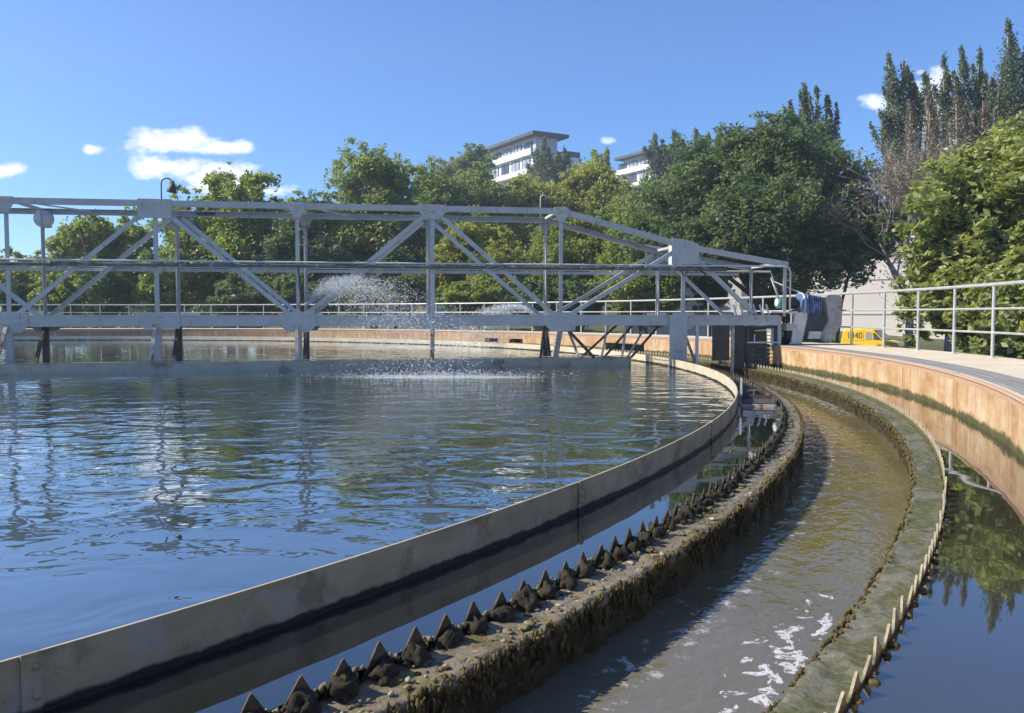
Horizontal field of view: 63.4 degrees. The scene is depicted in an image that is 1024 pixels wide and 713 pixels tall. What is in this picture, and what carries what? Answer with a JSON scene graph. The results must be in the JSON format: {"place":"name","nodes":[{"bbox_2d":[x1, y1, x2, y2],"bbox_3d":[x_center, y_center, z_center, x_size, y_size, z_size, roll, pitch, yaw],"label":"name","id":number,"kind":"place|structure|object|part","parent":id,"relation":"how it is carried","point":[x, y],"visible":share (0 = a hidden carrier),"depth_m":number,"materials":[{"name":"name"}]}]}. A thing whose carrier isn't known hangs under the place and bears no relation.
{"place":"outdoors","nodes":[
{"label":"outdoors","id":0,"kind":"place"},
{"bbox_2d":[0,340,734,660],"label":"tank water","id":1,"kind":"structure","parent":0,"point":[127,498],"depth_m":6.08,"materials":[{"name":"blue liquid"}]},
{"bbox_2d":[0,336,738,712],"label":"scum baffle","id":2,"kind":"object","parent":1,"relation":"in","point":[56,676],"visible":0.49,"depth_m":2.87,"materials":[{"name":"metal"}]},
{"bbox_2d":[281,366,599,379],"bbox_3d":[-1.188,0.250,13.790,6.010,0.196,1.919,0,3,0],"label":"splash","id":3,"kind":"object","parent":1,"relation":"on","point":[438,373],"visible":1,"depth_m":13.76,"materials":[{"name":"white liquid"}]},
{"bbox_2d":[422,303,533,348],"bbox_3d":[-1.103,-0.948,25.764,4.465,1.399,2.461,0,3,0],"label":"water spray","id":4,"kind":"object","parent":1,"relation":"on","point":[512,307],"visible":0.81,"depth_m":25.42,"materials":[{"name":"white liquid"}]},
{"bbox_2d":[44,375,779,712],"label":"water","id":5,"kind":"structure","parent":0,"point":[267,670],"depth_m":2.95,"materials":[{"name":"blue liquid"}]},
{"bbox_2d":[740,378,774,407],"bbox_3d":[2.822,0.415,9.558,0.382,0.360,0.526,1,3,15],"label":"scum box","id":6,"kind":"object","parent":5,"relation":"on","point":[757,400],"visible":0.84,"depth_m":9.39,"materials":[{"name":"metal"}]},
{"bbox_2d":[0,0,1023,314],"label":"sky","id":7,"kind":"structure","parent":0,"point":[100,99],"materials":[{"name":"blue"}]},
{"bbox_2d":[87,275,979,354],"bbox_3d":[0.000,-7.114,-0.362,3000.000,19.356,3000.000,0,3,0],"label":"ground","id":8,"kind":"structure","parent":0,"point":[936,345],"depth_m":55.38,"materials":[{"name":"beige concrete"}]},
{"bbox_2d":[0,274,34,313],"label":"shrub","id":9,"kind":"object","parent":8,"relation":"on","point":[21,290],"visible":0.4,"depth_m":40.58,"materials":[{"name":"green plant"}]},
{"bbox_2d":[0,246,54,308],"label":"tree","id":10,"kind":"object","parent":8,"relation":"on","point":[17,277],"visible":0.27,"depth_m":60.89,"materials":[{"name":"green plant"}]},
{"bbox_2d":[26,271,83,327],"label":"shrub","id":11,"kind":"object","parent":8,"relation":"on","point":[62,291],"visible":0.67,"depth_m":40.49,"materials":[{"name":"green plant"}]},
{"bbox_2d":[29,206,163,327],"bbox_3d":[-23.502,-4.255,47.388,8.009,9.099,6.214,2,4,37],"label":"tree","id":12,"kind":"object","parent":8,"relation":"on","point":[77,242],"visible":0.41,"depth_m":45.78,"materials":[{"name":"green plant"}]},
{"bbox_2d":[77,258,135,327],"bbox_3d":[-19.946,-2.089,40.915,2.938,5.533,2.257,0,3,0],"label":"shrub","id":13,"kind":"object","parent":8,"relation":"on","point":[115,290],"visible":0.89,"depth_m":40.44,"materials":[{"name":"green plant"}]},
{"bbox_2d":[130,257,194,311],"bbox_3d":[-17.273,-2.121,40.979,3.162,5.561,2.535,3,4,42],"label":"shrub","id":14,"kind":"object","parent":8,"relation":"on","point":[167,287],"visible":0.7,"depth_m":40.35,"materials":[{"name":"green plant"}]},
{"bbox_2d":[135,161,311,327],"bbox_3d":[-15.623,-5.233,45.960,9.950,11.121,7.246,-2,4,-35],"label":"tree","id":15,"kind":"object","parent":8,"relation":"on","point":[230,237],"visible":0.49,"depth_m":44.23,"materials":[{"name":"green plant"}]},
{"bbox_2d":[206,272,270,327],"bbox_3d":[-13.280,-1.827,40.735,3.295,4.976,3.600,0,3,0],"label":"shrub","id":16,"kind":"object","parent":8,"relation":"on","point":[247,293],"visible":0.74,"depth_m":40.36,"materials":[{"name":"green plant"}]},
{"bbox_2d":[226,189,359,314],"bbox_3d":[-11.381,-4.369,44.536,7.165,9.589,6.138,0,3,0],"label":"tree","id":17,"kind":"object","parent":8,"relation":"on","point":[321,247],"visible":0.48,"depth_m":43.72,"materials":[{"name":"green plant"}]},
{"bbox_2d":[263,275,332,313],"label":"shrub","id":18,"kind":"object","parent":8,"relation":"on","point":[287,289],"visible":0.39,"depth_m":40.36,"materials":[{"name":"green plant"}]},
{"bbox_2d":[1,232,703,327],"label":"wood","id":19,"kind":"object","parent":8,"relation":"on","point":[142,308],"visible":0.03,"depth_m":74.43,"materials":[{"name":"green plant"}]},
{"bbox_2d":[332,281,404,328],"bbox_3d":[-7.127,-1.534,41.123,3.861,4.387,2.742,0,3,0],"label":"shrub","id":20,"kind":"object","parent":8,"relation":"on","point":[385,301],"visible":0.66,"depth_m":40.41,"materials":[{"name":"green plant"}]},
{"bbox_2d":[313,135,445,328],"bbox_3d":[-8.590,-7.067,51.974,8.722,13.109,7.127,1,3,21],"label":"tree","id":21,"kind":"object","parent":8,"relation":"on","point":[383,179],"visible":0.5,"depth_m":50.40,"materials":[{"name":"green plant"}]},
{"bbox_2d":[353,246,435,328],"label":"tree","id":22,"kind":"object","parent":8,"relation":"on","point":[397,255],"visible":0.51,"depth_m":43.69,"materials":[{"name":"green plant"}]},
{"bbox_2d":[435,300,459,329],"bbox_3d":[-3.900,-2.076,50.760,1.700,2.700,1.800,0,3,0],"label":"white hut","id":23,"kind":"object","parent":8,"relation":"on","point":[446,310],"visible":0.04,"depth_m":49.93,"materials":[{"name":"white paint"}]},
{"bbox_2d":[411,154,516,251],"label":"tree","id":24,"kind":"object","parent":8,"relation":"on","point":[453,192],"visible":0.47,"depth_m":65.07,"materials":[{"name":"green plant"}]},
{"bbox_2d":[430,142,497,203],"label":"tree","id":25,"kind":"object","parent":8,"relation":"on","point":[469,155],"visible":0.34,"depth_m":106.58,"materials":[{"name":"green plant"}]},
{"bbox_2d":[417,213,532,329],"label":"tree","id":26,"kind":"object","parent":8,"relation":"on","point":[490,241],"visible":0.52,"depth_m":48.65,"materials":[{"name":"green plant"}]},
{"bbox_2d":[435,274,514,329],"bbox_3d":[-1.871,-1.719,40.928,4.464,4.835,3.390,0,3,0],"label":"shrub","id":27,"kind":"object","parent":8,"relation":"on","point":[472,293],"visible":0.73,"depth_m":40.27,"materials":[{"name":"green plant"}]},
{"bbox_2d":[438,130,580,206],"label":"apartment building","id":28,"kind":"structure","parent":8,"relation":"on","point":[510,160],"depth_m":133.82,"materials":[{"name":"white concrete"}]},
{"bbox_2d":[492,167,498,177],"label":"window","id":29,"kind":"structure","parent":28,"relation":"in","point":[496,169],"depth_m":139.88,"materials":[{"name":"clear glass"}]},
{"bbox_2d":[501,164,508,175],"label":"window","id":30,"kind":"structure","parent":28,"relation":"in","point":[505,168],"depth_m":137.25,"materials":[{"name":"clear glass"}]},
{"bbox_2d":[504,149,510,155],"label":"window","id":31,"kind":"structure","parent":28,"relation":"in","point":[507,152],"depth_m":138.47,"materials":[{"name":"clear glass"}]},
{"bbox_2d":[511,161,518,172],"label":"window","id":32,"kind":"structure","parent":28,"relation":"in","point":[515,165],"depth_m":134.37,"materials":[{"name":"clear glass"}]},
{"bbox_2d":[514,145,521,152],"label":"window","id":33,"kind":"structure","parent":28,"relation":"in","point":[519,148],"depth_m":135.36,"materials":[{"name":"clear glass"}]},
{"bbox_2d":[522,157,529,169],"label":"window","id":34,"kind":"structure","parent":28,"relation":"in","point":[526,160],"depth_m":131.67,"materials":[{"name":"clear glass"}]},
{"bbox_2d":[524,141,532,151],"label":"window","id":35,"kind":"structure","parent":28,"relation":"in","point":[530,144],"depth_m":132.53,"materials":[{"name":"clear glass"}]},
{"bbox_2d":[0,330,1023,461],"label":"tank wall","id":36,"kind":"structure","parent":8,"relation":"on","point":[999,419],"depth_m":13.22,"materials":[{"name":"concrete"}]},
{"bbox_2d":[0,178,841,374],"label":"scraper bridge","id":37,"kind":"structure","parent":36,"relation":"on","point":[817,319],"depth_m":16.11,"materials":[{"name":"grey paint"}]},
{"bbox_2d":[302,273,525,377],"bbox_3d":[-1.519,-0.580,14.319,4.668,1.809,2.657,0,3,0],"label":"water spray","id":38,"kind":"object","parent":37,"relation":"attached to","point":[315,296],"visible":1,"depth_m":14.71,"materials":[{"name":"white liquid"}]},
{"bbox_2d":[23,328,1023,410],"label":"walkway","id":39,"kind":"structure","parent":36,"relation":"on","point":[1002,378],"depth_m":12.06,"materials":[{"name":"concrete"}]},
{"bbox_2d":[0,280,1023,357],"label":"walkway railing","id":40,"kind":"object","parent":39,"relation":"on","point":[994,308],"visible":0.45,"depth_m":16.45,"materials":[{"name":"metal"}]},
{"bbox_2d":[240,345,952,712],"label":"launder channel","id":41,"kind":"object","parent":36,"relation":"in","point":[502,651],"visible":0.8,"depth_m":3.13,"materials":[{"name":"concrete"}]},
{"bbox_2d":[496,380,908,712],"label":"launder water","id":42,"kind":"structure","parent":41,"relation":"in","point":[750,619],"depth_m":3.69,"materials":[{"name":"liquid"}]},
{"bbox_2d":[476,173,577,259],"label":"tree","id":43,"kind":"object","parent":8,"relation":"on","point":[530,197],"visible":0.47,"depth_m":68.22,"materials":[{"name":"green plant"}]},
{"bbox_2d":[498,274,567,330],"bbox_3d":[1.059,-1.701,40.938,3.629,4.809,2.982,0,3,0],"label":"shrub","id":44,"kind":"object","parent":8,"relation":"on","point":[535,286],"visible":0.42,"depth_m":40.29,"materials":[{"name":"green plant"}]},
{"bbox_2d":[517,136,560,188],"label":"poplar tree","id":45,"kind":"object","parent":8,"relation":"on","point":[540,165],"visible":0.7,"depth_m":110.36,"materials":[{"name":"green plant"}]},
{"bbox_2d":[545,145,574,184],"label":"poplar tree","id":46,"kind":"object","parent":8,"relation":"on","point":[562,163],"visible":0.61,"depth_m":110.32,"materials":[{"name":"green plant"}]},
{"bbox_2d":[513,203,629,331],"bbox_3d":[3.891,-4.527,48.293,8.287,8.860,5.827,0,3,0],"label":"tree","id":47,"kind":"object","parent":8,"relation":"on","point":[579,248],"visible":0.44,"depth_m":46.89,"materials":[{"name":"green plant"}]},
{"bbox_2d":[549,275,610,331],"bbox_3d":[3.373,-1.679,40.982,3.226,4.773,2.692,0,3,0],"label":"shrub","id":48,"kind":"object","parent":8,"relation":"on","point":[573,290],"visible":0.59,"depth_m":40.31,"materials":[{"name":"green plant"}]},
{"bbox_2d":[546,151,635,239],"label":"tree","id":49,"kind":"object","parent":8,"relation":"on","point":[584,184],"visible":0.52,"depth_m":69.81,"materials":[{"name":"green plant"}]},
{"bbox_2d":[579,146,611,185],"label":"poplar tree","id":50,"kind":"object","parent":8,"relation":"on","point":[606,153],"visible":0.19,"depth_m":97.94,"materials":[{"name":"green plant"}]},
{"bbox_2d":[585,203,698,333],"bbox_3d":[6.684,-3.708,43.281,6.017,8.615,4.656,0,3,0],"label":"tree","id":51,"kind":"object","parent":8,"relation":"on","point":[611,253],"visible":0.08,"depth_m":43.18,"materials":[{"name":"green plant"}]},
{"bbox_2d":[614,145,672,188],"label":"apartment building","id":52,"kind":"structure","parent":8,"relation":"on","point":[632,165],"depth_m":158.14,"materials":[{"name":"white concrete"}]},
{"bbox_2d":[619,163,625,169],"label":"window","id":53,"kind":"structure","parent":52,"relation":"in","point":[621,166],"depth_m":162.28,"materials":[{"name":"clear glass"}]},
{"bbox_2d":[628,173,636,182],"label":"window","id":54,"kind":"structure","parent":52,"relation":"in","point":[633,177],"depth_m":157.90,"materials":[{"name":"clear glass"}]},
{"bbox_2d":[629,160,637,167],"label":"window","id":55,"kind":"structure","parent":52,"relation":"in","point":[633,163],"depth_m":159.37,"materials":[{"name":"blue glass"}]},
{"bbox_2d":[639,171,647,180],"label":"window","id":56,"kind":"structure","parent":52,"relation":"in","point":[641,174],"depth_m":155.70,"materials":[{"name":"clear glass"}]},
{"bbox_2d":[640,158,647,164],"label":"window","id":57,"kind":"structure","parent":52,"relation":"in","point":[641,161],"depth_m":157.02,"materials":[{"name":"blue glass"}]},
{"bbox_2d":[606,162,684,220],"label":"tree","id":58,"kind":"object","parent":8,"relation":"on","point":[629,197],"visible":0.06,"depth_m":65.15,"materials":[{"name":"green plant"}]},
{"bbox_2d":[600,256,692,333],"bbox_3d":[6.566,-2.070,40.509,4.462,5.615,2.872,0,3,0],"label":"shrub","id":59,"kind":"object","parent":8,"relation":"on","point":[641,287],"visible":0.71,"depth_m":39.69,"materials":[{"name":"green plant"}]},
{"bbox_2d":[632,125,687,193],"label":"poplar tree","id":60,"kind":"object","parent":8,"relation":"on","point":[658,157],"visible":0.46,"depth_m":98.64,"materials":[{"name":"green plant"}]},
{"bbox_2d":[627,270,748,336],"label":"white house","id":61,"kind":"structure","parent":8,"relation":"on","point":[692,305],"depth_m":47.68,"materials":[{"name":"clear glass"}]},
{"bbox_2d":[692,306,703,314],"bbox_3d":[10.696,-2.473,47.656,0.660,0.900,0.085,1,3,24],"label":"window","id":62,"kind":"structure","parent":61,"relation":"in","point":[694,308],"depth_m":47.63,"materials":[{"name":"black glass"}]},
{"bbox_2d":[707,307,718,314],"bbox_3d":[11.466,-2.456,47.315,0.660,0.900,0.085,1,3,24],"label":"window","id":63,"kind":"structure","parent":61,"relation":"in","point":[715,313],"depth_m":47.27,"materials":[{"name":"black glass"}]},
{"bbox_2d":[684,128,717,185],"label":"poplar tree","id":64,"kind":"object","parent":8,"relation":"on","point":[696,133],"visible":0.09,"depth_m":96.83,"materials":[{"name":"green plant"}]},
{"bbox_2d":[685,276,735,336],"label":"tree","id":65,"kind":"object","parent":8,"relation":"on","point":[707,289],"visible":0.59,"depth_m":42.32,"materials":[{"name":"green plant"}]},
{"bbox_2d":[616,108,880,314],"bbox_3d":[11.632,-5.601,39.918,13.033,12.740,8.676,0,3,0],"label":"tree","id":66,"kind":"object","parent":8,"relation":"on","point":[764,190],"visible":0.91,"depth_m":38.91,"materials":[{"name":"green plant"}]},
{"bbox_2d":[747,280,796,323],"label":"shrub","id":67,"kind":"object","parent":8,"relation":"on","point":[769,302],"visible":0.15,"depth_m":40.50,"materials":[{"name":"green plant"}]},
{"bbox_2d":[782,80,843,175],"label":"poplar tree","id":68,"kind":"object","parent":8,"relation":"on","point":[807,109],"visible":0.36,"depth_m":58.65,"materials":[{"name":"green plant"}]},
{"bbox_2d":[764,211,969,338],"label":"beige hall","id":69,"kind":"structure","parent":8,"relation":"on","point":[868,318],"depth_m":52.77,"materials":[{"name":"beige paint"}]},
{"bbox_2d":[835,193,908,342],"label":"tree","id":70,"kind":"object","parent":8,"relation":"on","point":[872,231],"visible":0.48,"depth_m":38.33,"materials":[{"name":"green plant"}]},
{"bbox_2d":[841,328,903,347],"bbox_3d":[19.640,-0.695,45.019,3.163,1.656,1.518,3,4,42],"label":"parked car","id":71,"kind":"object","parent":8,"relation":"on","point":[866,336],"visible":0.45,"depth_m":44.61,"materials":[{"name":"yellow paint"}]},
{"bbox_3d":[19.140,-1.116,44.509,0.353,0.412,0.011,3,4,42],"label":"side window","id":72,"kind":"part","parent":71,"relation":"part of","materials":[{"name":"grey glass"}]},
{"bbox_3d":[19.471,-1.071,44.213,0.470,0.392,0.011,3,4,42],"label":"side window","id":73,"kind":"part","parent":71,"relation":"part of","materials":[{"name":"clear glass"}]},
{"bbox_2d":[868,51,944,209],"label":"poplar tree","id":74,"kind":"object","parent":8,"relation":"on","point":[892,116],"visible":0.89,"depth_m":54.92,"materials":[{"name":"green plant"}]},
{"bbox_2d":[872,86,946,300],"bbox_3d":[25.473,-8.980,53.034,6.781,15.877,5.440,0,3,0],"label":"poplar tree","id":75,"kind":"object","parent":8,"relation":"on","point":[912,123],"visible":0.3,"depth_m":52.29,"materials":[{"name":"green plant"}]},
{"bbox_2d":[884,193,951,351],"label":"dry tree","id":76,"kind":"object","parent":8,"relation":"on","point":[947,346],"visible":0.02,"depth_m":39.91,"materials":[{"name":"brown plant"}]},
{"bbox_2d":[816,112,1022,348],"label":"dry tree","id":77,"kind":"object","parent":8,"relation":"on","point":[905,181],"visible":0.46,"depth_m":37.28,"materials":[{"name":"brown plant"}]},
{"bbox_2d":[889,111,1023,357],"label":"tree","id":78,"kind":"object","parent":8,"relation":"on","point":[968,229],"visible":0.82,"depth_m":18.00,"materials":[{"name":"green plant"}]},
{"bbox_2d":[926,92,991,163],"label":"poplar tree","id":79,"kind":"object","parent":8,"relation":"on","point":[961,121],"visible":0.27,"depth_m":49.69,"materials":[{"name":"green plant"}]},
{"bbox_2d":[926,45,992,152],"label":"poplar tree","id":80,"kind":"object","parent":8,"relation":"on","point":[963,92],"visible":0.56,"depth_m":53.16,"materials":[{"name":"green plant"}]},
{"bbox_2d":[967,265,1023,358],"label":"shrub","id":81,"kind":"object","parent":8,"relation":"on","point":[1012,346],"visible":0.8,"depth_m":15.40,"materials":[{"name":"green plant"}]},
{"bbox_2d":[970,17,1023,135],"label":"poplar tree","id":82,"kind":"object","parent":8,"relation":"on","point":[1004,95],"visible":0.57,"depth_m":50.84,"materials":[{"name":"green plant"}]},
{"bbox_2d":[601,349,1023,712],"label":"water","id":83,"kind":"structure","parent":0,"point":[961,648],"depth_m":3.04,"materials":[{"name":"blue liquid"}]}
]}

